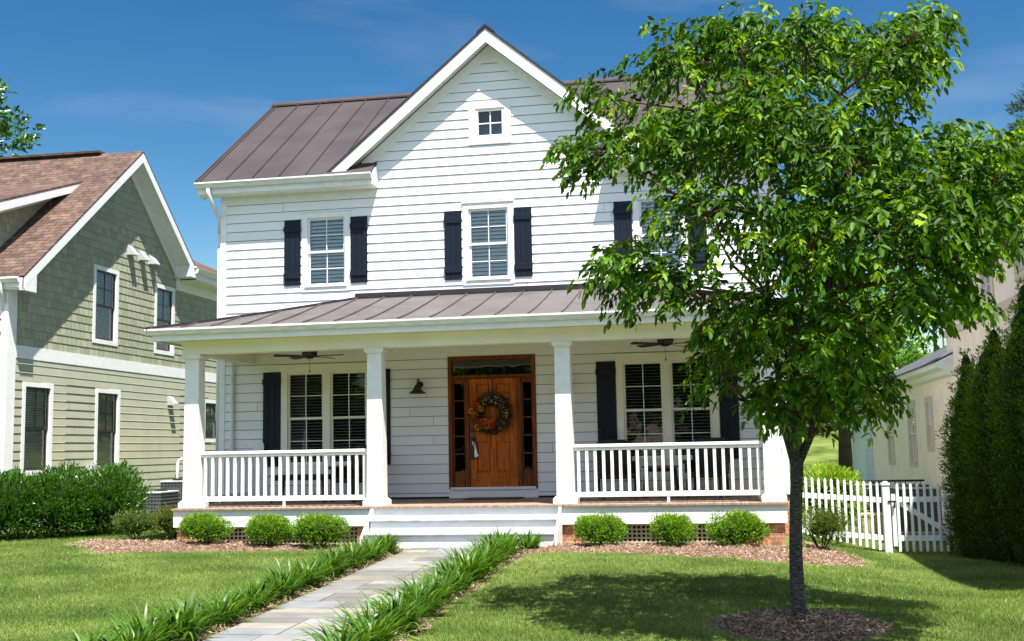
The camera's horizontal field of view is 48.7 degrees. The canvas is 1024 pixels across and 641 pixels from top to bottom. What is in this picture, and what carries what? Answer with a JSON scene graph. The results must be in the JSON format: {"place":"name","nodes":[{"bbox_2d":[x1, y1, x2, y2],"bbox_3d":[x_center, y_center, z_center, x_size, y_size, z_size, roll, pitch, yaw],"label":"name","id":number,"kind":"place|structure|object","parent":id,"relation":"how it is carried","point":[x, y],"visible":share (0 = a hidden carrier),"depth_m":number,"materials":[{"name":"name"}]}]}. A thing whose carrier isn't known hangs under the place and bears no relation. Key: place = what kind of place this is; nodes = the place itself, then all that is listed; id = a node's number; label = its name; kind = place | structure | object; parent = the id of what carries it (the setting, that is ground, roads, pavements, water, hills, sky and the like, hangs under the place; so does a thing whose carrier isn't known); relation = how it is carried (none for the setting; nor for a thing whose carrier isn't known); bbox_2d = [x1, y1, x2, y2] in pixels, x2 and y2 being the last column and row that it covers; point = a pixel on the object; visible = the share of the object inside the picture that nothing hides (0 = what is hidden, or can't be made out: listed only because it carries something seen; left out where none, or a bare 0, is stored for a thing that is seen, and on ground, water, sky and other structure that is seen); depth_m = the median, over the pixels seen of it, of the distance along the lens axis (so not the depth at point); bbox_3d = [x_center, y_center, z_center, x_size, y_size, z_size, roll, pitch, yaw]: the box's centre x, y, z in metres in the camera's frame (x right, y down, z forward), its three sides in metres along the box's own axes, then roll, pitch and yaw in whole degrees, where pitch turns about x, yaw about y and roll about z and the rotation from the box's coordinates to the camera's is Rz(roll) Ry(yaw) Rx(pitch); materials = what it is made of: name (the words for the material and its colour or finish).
{"place":"outdoors","nodes":[
{"label":"outdoors","id":0,"kind":"place"},
{"bbox_2d":[0,421,1023,640],"bbox_3d":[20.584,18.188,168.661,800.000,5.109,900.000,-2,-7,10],"label":"lawn ground","id":1,"kind":"structure","parent":0,"point":[821,449],"depth_m":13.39,"materials":[{"name":"green plant"}]},
{"bbox_2d":[0,78,44,156],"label":"shade tree","id":2,"kind":"object","parent":1,"relation":"on","point":[5,127],"visible":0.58,"depth_m":41.86,"materials":[{"name":"green plant"}]},
{"bbox_2d":[0,459,151,540],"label":"laurel hedge","id":3,"kind":"object","parent":1,"relation":"on","point":[61,497],"visible":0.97,"depth_m":20.68,"materials":[{"name":"green plant"}]},
{"bbox_2d":[0,150,219,532],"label":"green house","id":4,"kind":"structure","parent":1,"relation":"on","point":[100,268],"depth_m":26.60,"materials":[{"name":"green wood"}]},
{"bbox_2d":[14,380,53,477],"bbox_3d":[-10.280,2.288,23.814,0.625,2.340,1.500,-2,-7,10],"label":"window","id":5,"kind":"structure","parent":4,"relation":"in","point":[36,433],"depth_m":23.97,"materials":[{"name":"white paint"}]},
{"bbox_2d":[65,385,120,468],"bbox_3d":[-9.788,2.606,26.562,0.625,2.370,1.500,-2,-7,10],"label":"window","id":6,"kind":"structure","parent":4,"relation":"in","point":[107,401],"depth_m":26.72,"materials":[{"name":"white paint"}]},
{"bbox_2d":[92,264,118,346],"bbox_3d":[-9.876,-0.334,26.718,0.625,2.230,1.520,-2,-7,10],"label":"window","id":7,"kind":"structure","parent":4,"relation":"in","point":[105,280],"depth_m":26.96,"materials":[{"name":"grey glass"}]},
{"bbox_2d":[154,283,174,355],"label":"window","id":8,"kind":"structure","parent":4,"relation":"in","point":[164,300],"depth_m":29.78,"materials":[{"name":"grey glass"}]},
{"bbox_2d":[180,399,215,441],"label":"window","id":9,"kind":"structure","parent":4,"relation":"in","point":[210,405],"depth_m":32.18,"materials":[{"name":"white paint"}]},
{"bbox_2d":[109,507,160,539],"bbox_3d":[-6.566,3.551,19.746,0.928,0.637,0.888,-2,-7,10],"label":"nandina","id":10,"kind":"object","parent":1,"relation":"on","point":[130,523],"visible":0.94,"depth_m":19.62,"materials":[{"name":"green plant"}]},
{"bbox_2d":[133,488,178,522],"bbox_3d":[-8.073,4.243,25.319,0.970,0.951,0.970,-2,-7,10],"label":"air conditioner","id":11,"kind":"object","parent":1,"relation":"on","point":[163,497],"visible":0.39,"depth_m":24.95,"materials":[{"name":"grey metal"}]},
{"bbox_2d":[148,503,177,539],"bbox_3d":[-5.940,3.508,19.684,0.897,0.683,0.820,-2,-7,10],"label":"nandina","id":12,"kind":"object","parent":1,"relation":"on","point":[164,520],"visible":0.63,"depth_m":19.56,"materials":[{"name":"green plant"}]},
{"bbox_2d":[160,478,214,503],"bbox_3d":[-7.824,4.368,27.304,1.070,1.141,1.070,-2,-7,10],"label":"air conditioner","id":13,"kind":"object","parent":1,"relation":"on","point":[175,484],"visible":0.23,"depth_m":26.91,"materials":[{"name":"grey metal"}]},
{"bbox_2d":[72,540,353,552],"bbox_3d":[-4.674,3.652,18.154,6.420,0.200,2.760,-2,-7,10],"label":"mulch bed","id":14,"kind":"object","parent":1,"relation":"on","point":[151,545],"visible":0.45,"depth_m":17.86,"materials":[{"name":"brown wood"}]},
{"bbox_2d":[176,511,237,544],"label":"boxwood","id":15,"kind":"object","parent":14,"relation":"on","point":[206,527],"visible":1,"depth_m":18.19,"materials":[{"name":"green plant"}]},
{"bbox_2d":[243,512,294,545],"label":"boxwood","id":16,"kind":"object","parent":14,"relation":"on","point":[271,528],"visible":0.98,"depth_m":17.98,"materials":[{"name":"green plant"}]},
{"bbox_2d":[286,511,352,547],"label":"boxwood","id":17,"kind":"object","parent":14,"relation":"on","point":[321,528],"visible":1,"depth_m":17.84,"materials":[{"name":"green plant"}]},
{"bbox_2d":[195,549,402,640],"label":"mulch strip","id":18,"kind":"object","parent":1,"relation":"on","point":[280,598],"visible":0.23,"depth_m":12.49,"materials":[{"name":"wood"}]},
{"bbox_2d":[47,619,148,640],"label":"lily clump","id":19,"kind":"object","parent":18,"relation":"on","point":[77,637],"visible":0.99,"depth_m":9.04,"materials":[{"name":"green plant"}]},
{"bbox_2d":[84,617,188,640],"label":"lily clump","id":20,"kind":"object","parent":18,"relation":"on","point":[146,635],"visible":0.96,"depth_m":9.35,"materials":[{"name":"green plant"}]},
{"bbox_2d":[92,598,194,640],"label":"lily clump","id":21,"kind":"object","parent":18,"relation":"on","point":[143,624],"visible":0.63,"depth_m":9.74,"materials":[{"name":"green plant"}]},
{"bbox_2d":[119,597,226,640],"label":"lily clump","id":22,"kind":"object","parent":18,"relation":"on","point":[189,629],"visible":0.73,"depth_m":10.04,"materials":[{"name":"green plant"}]},
{"bbox_2d":[140,589,231,632],"bbox_3d":[-3.003,2.725,10.624,0.814,0.385,0.883,-3,-7,14],"label":"lily clump","id":23,"kind":"object","parent":18,"relation":"on","point":[182,608],"visible":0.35,"depth_m":10.63,"materials":[{"name":"green plant"}]},
{"bbox_2d":[183,588,260,625],"bbox_3d":[-2.865,2.771,10.980,0.867,0.353,0.780,1,-7,-18],"label":"lily clump","id":24,"kind":"object","parent":18,"relation":"on","point":[232,609],"visible":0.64,"depth_m":10.94,"materials":[{"name":"green plant"}]},
{"bbox_2d":[193,587,264,614],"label":"lily clump","id":25,"kind":"object","parent":18,"relation":"on","point":[235,598],"visible":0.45,"depth_m":11.45,"materials":[{"name":"green plant"}]},
{"bbox_2d":[217,575,290,610],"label":"lily clump","id":26,"kind":"object","parent":18,"relation":"on","point":[258,603],"visible":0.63,"depth_m":11.78,"materials":[{"name":"green plant"}]},
{"bbox_2d":[220,575,294,602],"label":"lily clump","id":27,"kind":"object","parent":18,"relation":"on","point":[264,586],"visible":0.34,"depth_m":12.26,"materials":[{"name":"green plant"}]},
{"bbox_2d":[246,564,313,598],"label":"lily clump","id":28,"kind":"object","parent":18,"relation":"on","point":[285,582],"visible":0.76,"depth_m":12.58,"materials":[{"name":"green plant"}]},
{"bbox_2d":[243,557,321,589],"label":"lily clump","id":29,"kind":"object","parent":18,"relation":"on","point":[283,576],"visible":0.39,"depth_m":13.11,"materials":[{"name":"green plant"}]},
{"bbox_2d":[276,561,333,586],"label":"lily clump","id":30,"kind":"object","parent":18,"relation":"on","point":[314,579],"visible":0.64,"depth_m":13.44,"materials":[{"name":"green plant"}]},
{"bbox_2d":[276,550,347,580],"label":"lily clump","id":31,"kind":"object","parent":18,"relation":"on","point":[299,564],"visible":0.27,"depth_m":14.00,"materials":[{"name":"green plant"}]},
{"bbox_2d":[296,542,362,571],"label":"lily clump","id":32,"kind":"object","parent":18,"relation":"on","point":[333,552],"visible":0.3,"depth_m":14.75,"materials":[{"name":"green plant"}]},
{"bbox_2d":[305,545,361,576],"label":"lily clump","id":33,"kind":"object","parent":18,"relation":"on","point":[335,563],"visible":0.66,"depth_m":14.31,"materials":[{"name":"green plant"}]},
{"bbox_2d":[320,540,377,562],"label":"lily clump","id":34,"kind":"object","parent":18,"relation":"on","point":[347,545],"visible":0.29,"depth_m":15.67,"materials":[{"name":"green plant"}]},
{"bbox_2d":[328,538,381,568],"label":"lily clump","id":35,"kind":"object","parent":18,"relation":"on","point":[358,560],"visible":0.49,"depth_m":15.15,"materials":[{"name":"green plant"}]},
{"bbox_2d":[344,533,393,560],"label":"lily clump","id":36,"kind":"object","parent":18,"relation":"on","point":[378,551],"visible":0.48,"depth_m":16.00,"materials":[{"name":"green plant"}]},
{"bbox_2d":[370,532,408,553],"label":"lily clump","id":37,"kind":"object","parent":18,"relation":"on","point":[392,544],"visible":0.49,"depth_m":16.81,"materials":[{"name":"green plant"}]},
{"bbox_2d":[390,553,522,640],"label":"mulch strip","id":38,"kind":"object","parent":1,"relation":"on","point":[420,624],"visible":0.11,"depth_m":11.69,"materials":[{"name":"wood"}]},
{"bbox_2d":[293,610,390,640],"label":"lily clump","id":39,"kind":"object","parent":38,"relation":"on","point":[343,636],"visible":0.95,"depth_m":9.18,"materials":[{"name":"green plant"}]},
{"bbox_2d":[324,595,414,638],"bbox_3d":[-1.240,2.620,9.938,0.880,0.384,0.866,-2,-7,11],"label":"lily clump","id":40,"kind":"object","parent":38,"relation":"on","point":[367,613],"visible":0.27,"depth_m":9.96,"materials":[{"name":"green plant"}]},
{"bbox_2d":[321,608,425,640],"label":"lily clump","id":41,"kind":"object","parent":38,"relation":"on","point":[381,624],"visible":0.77,"depth_m":9.51,"materials":[{"name":"green plant"}]},
{"bbox_2d":[341,587,444,633],"bbox_3d":[-1.088,2.652,10.361,1.007,0.393,0.946,-2,-7,11],"label":"lily clump","id":42,"kind":"object","parent":38,"relation":"on","point":[412,619],"visible":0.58,"depth_m":10.25,"materials":[{"name":"green plant"}]},
{"bbox_2d":[352,587,440,619],"bbox_3d":[-1.069,2.723,10.819,0.799,0.339,0.867,-3,-7,14],"label":"lily clump","id":43,"kind":"object","parent":38,"relation":"on","point":[397,599],"visible":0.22,"depth_m":10.84,"materials":[{"name":"green plant"}]},
{"bbox_2d":[370,573,459,617],"bbox_3d":[-0.932,2.716,11.182,0.925,0.412,0.832,1,-7,-18],"label":"lily clump","id":44,"kind":"object","parent":38,"relation":"on","point":[435,606],"visible":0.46,"depth_m":11.16,"materials":[{"name":"green plant"}]},
{"bbox_2d":[373,573,461,602],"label":"lily clump","id":45,"kind":"object","parent":38,"relation":"on","point":[411,584],"visible":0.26,"depth_m":11.66,"materials":[{"name":"green plant"}]},
{"bbox_2d":[399,566,475,602],"bbox_3d":[-0.802,2.811,12.030,0.810,0.375,0.798,1,-7,-21],"label":"lily clump","id":46,"kind":"object","parent":38,"relation":"on","point":[448,596],"visible":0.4,"depth_m":12.01,"materials":[{"name":"green plant"}]},
{"bbox_2d":[398,565,479,594],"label":"lily clump","id":47,"kind":"object","parent":38,"relation":"on","point":[448,578],"visible":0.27,"depth_m":12.53,"materials":[{"name":"green plant"}]},
{"bbox_2d":[409,549,489,579],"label":"lily clump","id":48,"kind":"object","parent":38,"relation":"on","point":[448,564],"visible":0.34,"depth_m":13.29,"materials":[{"name":"green plant"}]},
{"bbox_2d":[424,561,486,590],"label":"lily clump","id":49,"kind":"object","parent":38,"relation":"on","point":[466,580],"visible":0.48,"depth_m":12.79,"materials":[{"name":"green plant"}]},
{"bbox_2d":[429,540,503,572],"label":"lily clump","id":50,"kind":"object","parent":38,"relation":"on","point":[478,555],"visible":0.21,"depth_m":14.20,"materials":[{"name":"green plant"}]},
{"bbox_2d":[432,549,505,581],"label":"lily clump","id":51,"kind":"object","parent":38,"relation":"on","point":[482,562],"visible":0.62,"depth_m":13.63,"materials":[{"name":"green plant"}]},
{"bbox_2d":[455,531,522,557],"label":"lily clump","id":52,"kind":"object","parent":38,"relation":"on","point":[490,538],"visible":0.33,"depth_m":15.86,"materials":[{"name":"green plant"}]},
{"bbox_2d":[458,540,521,571],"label":"lily clump","id":53,"kind":"object","parent":38,"relation":"on","point":[490,553],"visible":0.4,"depth_m":14.55,"materials":[{"name":"green plant"}]},
{"bbox_2d":[469,532,525,562],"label":"lily clump","id":54,"kind":"object","parent":38,"relation":"on","point":[501,549],"visible":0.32,"depth_m":15.37,"materials":[{"name":"green plant"}]},
{"bbox_2d":[475,525,525,549],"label":"lily clump","id":55,"kind":"object","parent":38,"relation":"on","point":[498,535],"visible":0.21,"depth_m":16.70,"materials":[{"name":"green plant"}]},
{"bbox_2d":[144,23,808,548],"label":"white house","id":56,"kind":"structure","parent":1,"relation":"on","point":[436,233],"depth_m":21.08,"materials":[{"name":"paint"}]},
{"bbox_2d":[252,440,263,495],"bbox_3d":[-4.839,2.853,21.550,0.230,1.125,0.025,-2,-7,10],"label":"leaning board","id":57,"kind":"object","parent":56,"relation":"on","point":[258,445],"visible":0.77,"depth_m":21.54,"materials":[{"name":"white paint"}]},
{"bbox_2d":[269,474,334,502],"bbox_3d":[-3.813,3.061,20.600,1.068,0.503,0.600,-2,-7,10],"label":"porch table","id":58,"kind":"object","parent":56,"relation":"on","point":[314,476],"visible":0.52,"depth_m":20.38,"materials":[{"name":"wicker"}]},
{"bbox_2d":[273,351,343,371],"bbox_3d":[-3.594,0.653,20.255,1.208,0.555,1.246,-2,-7,10],"label":"ceiling fan","id":59,"kind":"object","parent":56,"relation":"hanging from","point":[309,355],"visible":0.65,"depth_m":20.18,"materials":[{"name":"black metal"}]},
{"bbox_2d":[280,362,366,471],"bbox_3d":[-3.486,1.874,21.696,2.180,2.360,0.497,-2,-7,10],"label":"window","id":60,"kind":"structure","parent":56,"relation":"in","point":[324,407],"depth_m":21.70,"materials":[{"name":"beige paint"}]},
{"bbox_2d":[301,208,350,291],"bbox_3d":[-3.558,-1.314,22.061,1.360,1.940,0.497,-2,-7,10],"label":"window","id":61,"kind":"structure","parent":56,"relation":"in","point":[326,263],"depth_m":21.93,"materials":[{"name":"white glass"}]},
{"bbox_2d":[328,445,366,502],"bbox_3d":[-2.838,2.761,20.442,0.700,1.020,0.678,-6,-8,38],"label":"wicker armchair","id":62,"kind":"object","parent":56,"relation":"on","point":[337,474],"visible":0.45,"depth_m":20.47,"materials":[{"name":"wicker"}]},
{"bbox_2d":[178,100,786,507],"bbox_3d":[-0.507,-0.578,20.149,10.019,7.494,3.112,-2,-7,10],"label":"trim","id":63,"kind":"structure","parent":56,"relation":"in","point":[489,121],"depth_m":21.48,"materials":[{"name":"white paint"}]},
{"bbox_2d":[461,199,514,285],"bbox_3d":[-0.408,-1.433,21.510,1.360,1.950,0.497,-2,-7,10],"label":"window","id":64,"kind":"structure","parent":56,"relation":"in","point":[488,225],"depth_m":21.37,"materials":[{"name":"white glass"}]},
{"bbox_2d":[468,378,513,434],"bbox_3d":[-0.384,1.598,20.858,0.873,1.081,0.268,-2,-7,10],"label":"wreath","id":65,"kind":"object","parent":56,"relation":"attached to","point":[487,425],"visible":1,"depth_m":20.81,"materials":[{"name":"green plant"}]},
{"bbox_2d":[447,354,537,489],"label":"front door","id":66,"kind":"structure","parent":56,"relation":"in","point":[508,459],"depth_m":20.97,"materials":[{"name":"brown wood"}]},
{"bbox_2d":[596,439,637,498],"bbox_3d":[1.818,2.590,19.735,0.700,1.020,0.678,-1,-7,-4],"label":"rocking chair","id":67,"kind":"object","parent":56,"relation":"on","point":[616,463],"visible":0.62,"depth_m":19.92,"materials":[{"name":"wood"}]},
{"bbox_2d":[630,338,683,360],"bbox_3d":[2.630,0.407,19.163,1.220,0.555,1.242,-2,-7,10],"label":"ceiling fan","id":68,"kind":"object","parent":56,"relation":"hanging from","point":[665,343],"visible":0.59,"depth_m":19.10,"materials":[{"name":"black metal"}]},
{"bbox_2d":[632,189,687,273],"bbox_3d":[2.762,-1.558,20.957,1.360,1.950,0.497,-2,-7,10],"label":"window","id":69,"kind":"structure","parent":56,"relation":"in","point":[639,206],"depth_m":20.85,"materials":[{"name":"white paint"}]},
{"bbox_2d":[642,465,679,498],"bbox_3d":[2.583,2.796,19.588,0.638,0.552,0.450,-2,-7,10],"label":"porch table","id":70,"kind":"object","parent":56,"relation":"on","point":[667,469],"visible":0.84,"depth_m":19.42,"materials":[{"name":"wicker"}]},
{"bbox_2d":[615,351,719,465],"bbox_3d":[2.844,1.625,20.591,2.180,2.360,0.497,-2,-7,10],"label":"window","id":71,"kind":"structure","parent":56,"relation":"in","point":[650,405],"depth_m":20.59,"materials":[{"name":"beige paint"}]},
{"bbox_2d":[683,437,729,497],"bbox_3d":[3.373,2.529,19.463,0.700,1.020,0.678,-4,-7,24],"label":"wicker armchair","id":72,"kind":"object","parent":56,"relation":"on","point":[710,461],"visible":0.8,"depth_m":19.62,"materials":[{"name":"wicker"}]},
{"bbox_2d":[63,537,896,640],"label":"mulch chips","id":73,"kind":"object","parent":1,"relation":"on","point":[828,621],"visible":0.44,"depth_m":12.88,"materials":[{"name":"brown wood"}]},
{"bbox_2d":[518,543,862,565],"bbox_3d":[2.918,3.547,16.795,6.538,0.455,4.014,1,-7,-21],"label":"mulch bed","id":74,"kind":"object","parent":1,"relation":"on","point":[657,549],"visible":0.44,"depth_m":16.34,"materials":[{"name":"brown wood"}]},
{"bbox_2d":[514,527,551,549],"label":"lily clump","id":75,"kind":"object","parent":74,"relation":"on","point":[529,540],"visible":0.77,"depth_m":16.89,"materials":[{"name":"green plant"}]},
{"bbox_2d":[572,510,629,545],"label":"boxwood","id":76,"kind":"object","parent":74,"relation":"on","point":[597,528],"visible":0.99,"depth_m":17.11,"materials":[{"name":"green plant"}]},
{"bbox_2d":[645,510,698,546],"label":"boxwood","id":77,"kind":"object","parent":74,"relation":"on","point":[674,528],"visible":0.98,"depth_m":16.75,"materials":[{"name":"green plant"}]},
{"bbox_2d":[704,508,773,546],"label":"boxwood","id":78,"kind":"object","parent":74,"relation":"on","point":[737,526],"visible":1,"depth_m":16.59,"materials":[{"name":"green plant"}]},
{"bbox_2d":[787,504,850,549],"bbox_3d":[4.956,3.354,18.257,1.029,0.765,1.021,-2,-7,10],"label":"abelia","id":79,"kind":"object","parent":74,"relation":"on","point":[826,524],"visible":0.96,"depth_m":18.06,"materials":[{"name":"green plant"}]},
{"bbox_2d":[539,0,1023,616],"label":"cherry tree","id":80,"kind":"object","parent":1,"relation":"on","point":[953,216],"visible":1,"depth_m":9.43,"materials":[{"name":"green plant"}]},
{"bbox_2d":[714,612,886,640],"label":"mulch mound","id":81,"kind":"object","parent":1,"relation":"on","point":[801,628],"visible":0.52,"depth_m":9.82,"materials":[{"name":"brown wood"}]},
{"bbox_2d":[784,304,855,486],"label":"shade tree","id":82,"kind":"object","parent":1,"relation":"on","point":[811,370],"visible":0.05,"depth_m":40.28,"materials":[{"name":"plant"}]},
{"bbox_2d":[802,460,870,541],"bbox_3d":[5.995,3.397,21.267,1.558,1.568,1.454,-2,-7,10],"label":"lime shrub","id":83,"kind":"object","parent":1,"relation":"on","point":[828,472],"visible":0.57,"depth_m":21.01,"materials":[{"name":"green plant"}]},
{"bbox_2d":[802,476,892,552],"bbox_3d":[6.375,3.417,19.607,2.892,1.480,0.144,-2,-7,10],"label":"picket fence","id":84,"kind":"object","parent":1,"relation":"on","point":[884,499],"visible":0.67,"depth_m":19.63,"materials":[{"name":"white paint"}]},
{"bbox_2d":[888,482,955,551],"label":"picket gate","id":85,"kind":"structure","parent":84,"relation":"attached to","point":[901,502],"depth_m":19.46,"materials":[{"name":"white paint"}]},
{"bbox_2d":[781,255,932,476],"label":"shade tree","id":86,"kind":"object","parent":1,"relation":"on","point":[845,458],"visible":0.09,"depth_m":45.47,"materials":[{"name":"green plant"}]},
{"bbox_2d":[844,481,882,528],"bbox_3d":[8.010,4.213,25.511,0.920,1.191,0.920,-2,-7,10],"label":"air conditioner","id":87,"kind":"object","parent":1,"relation":"on","point":[874,495],"visible":0.21,"depth_m":25.14,"materials":[{"name":"grey metal"}]},
{"bbox_2d":[855,479,923,515],"bbox_3d":[9.089,4.419,28.157,2.300,0.880,0.040,-2,-7,10],"label":"iron railing","id":88,"kind":"object","parent":1,"relation":"on","point":[910,481],"visible":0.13,"depth_m":28.09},
{"bbox_2d":[890,484,943,534],"bbox_3d":[8.518,4.025,23.806,0.970,1.161,0.970,-2,-7,10],"label":"air conditioner","id":89,"kind":"object","parent":1,"relation":"on","point":[893,489],"visible":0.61,"depth_m":23.40,"materials":[{"name":"grey metal"}]},
{"bbox_2d":[851,141,1023,524],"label":"peach house","id":90,"kind":"structure","parent":1,"relation":"on","point":[910,452],"depth_m":27.78,"materials":[{"name":"paint"}]},
{"bbox_2d":[886,405,895,464],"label":"window","id":91,"kind":"structure","parent":90,"relation":"in","point":[891,442],"depth_m":33.91,"materials":[{"name":"beige paint"}]},
{"bbox_2d":[906,400,918,467],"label":"window","id":92,"kind":"structure","parent":90,"relation":"in","point":[911,423],"depth_m":30.12,"materials":[{"name":"beige paint"}]},
{"bbox_2d":[924,396,934,451],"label":"window","id":93,"kind":"structure","parent":90,"relation":"in","point":[929,419],"depth_m":27.67,"materials":[{"name":"beige paint"}]},
{"bbox_2d":[979,274,994,305],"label":"window","id":94,"kind":"structure","parent":90,"relation":"in","point":[988,285],"depth_m":21.50,"materials":[{"name":"beige paint"}]},
{"bbox_2d":[1014,239,1023,279],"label":"window","id":95,"kind":"structure","parent":90,"relation":"in","point":[1020,266],"depth_m":19.16,"materials":[{"name":"beige paint"}]},
{"bbox_2d":[935,347,984,557],"bbox_3d":[7.735,2.222,18.818,1.252,3.595,1.279,-2,-7,10],"label":"arborvitae","id":96,"kind":"object","parent":1,"relation":"on","point":[960,532],"visible":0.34,"depth_m":18.76,"materials":[{"name":"green plant"}]},
{"bbox_2d":[952,322,1015,561],"bbox_3d":[7.838,1.966,18.203,1.406,3.962,1.377,-2,-7,10],"label":"arborvitae","id":97,"kind":"object","parent":1,"relation":"on","point":[988,528],"visible":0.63,"depth_m":18.06,"materials":[{"name":"green plant"}]},
{"bbox_2d":[977,276,1023,565],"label":"arborvitae","id":98,"kind":"object","parent":1,"relation":"on","point":[1010,379],"visible":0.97,"depth_m":17.28,"materials":[{"name":"green plant"}]},
{"bbox_2d":[1004,82,1023,136],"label":"pine tree","id":99,"kind":"object","parent":1,"relation":"on","point":[1020,106],"visible":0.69,"depth_m":41.42,"materials":[{"name":"plant"}]},
{"bbox_2d":[1010,374,1023,500],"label":"arborvitae","id":100,"kind":"object","parent":1,"relation":"on","point":[1022,422],"visible":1,"depth_m":16.47,"materials":[{"name":"plant"}]},
{"bbox_2d":[0,0,1023,457],"label":"sky","id":101,"kind":"structure","parent":0,"point":[178,83],"materials":[{"name":"blue"}]},
{"bbox_2d":[860,512,883,534],"bbox_3d":[7.554,4.257,23.646,0.560,0.440,0.560,-2,-7,10],"label":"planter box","id":102,"kind":"object","parent":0,"point":[875,524],"visible":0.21,"depth_m":23.41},
{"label":"walkway","id":103,"kind":"structure","parent":0,"visible":0},
{"bbox_2d":[203,547,482,640],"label":"walkway flagstones","id":104,"kind":"object","parent":103,"relation":"on","point":[281,622],"visible":0.62,"depth_m":12.21,"materials":[{"name":"stone"}]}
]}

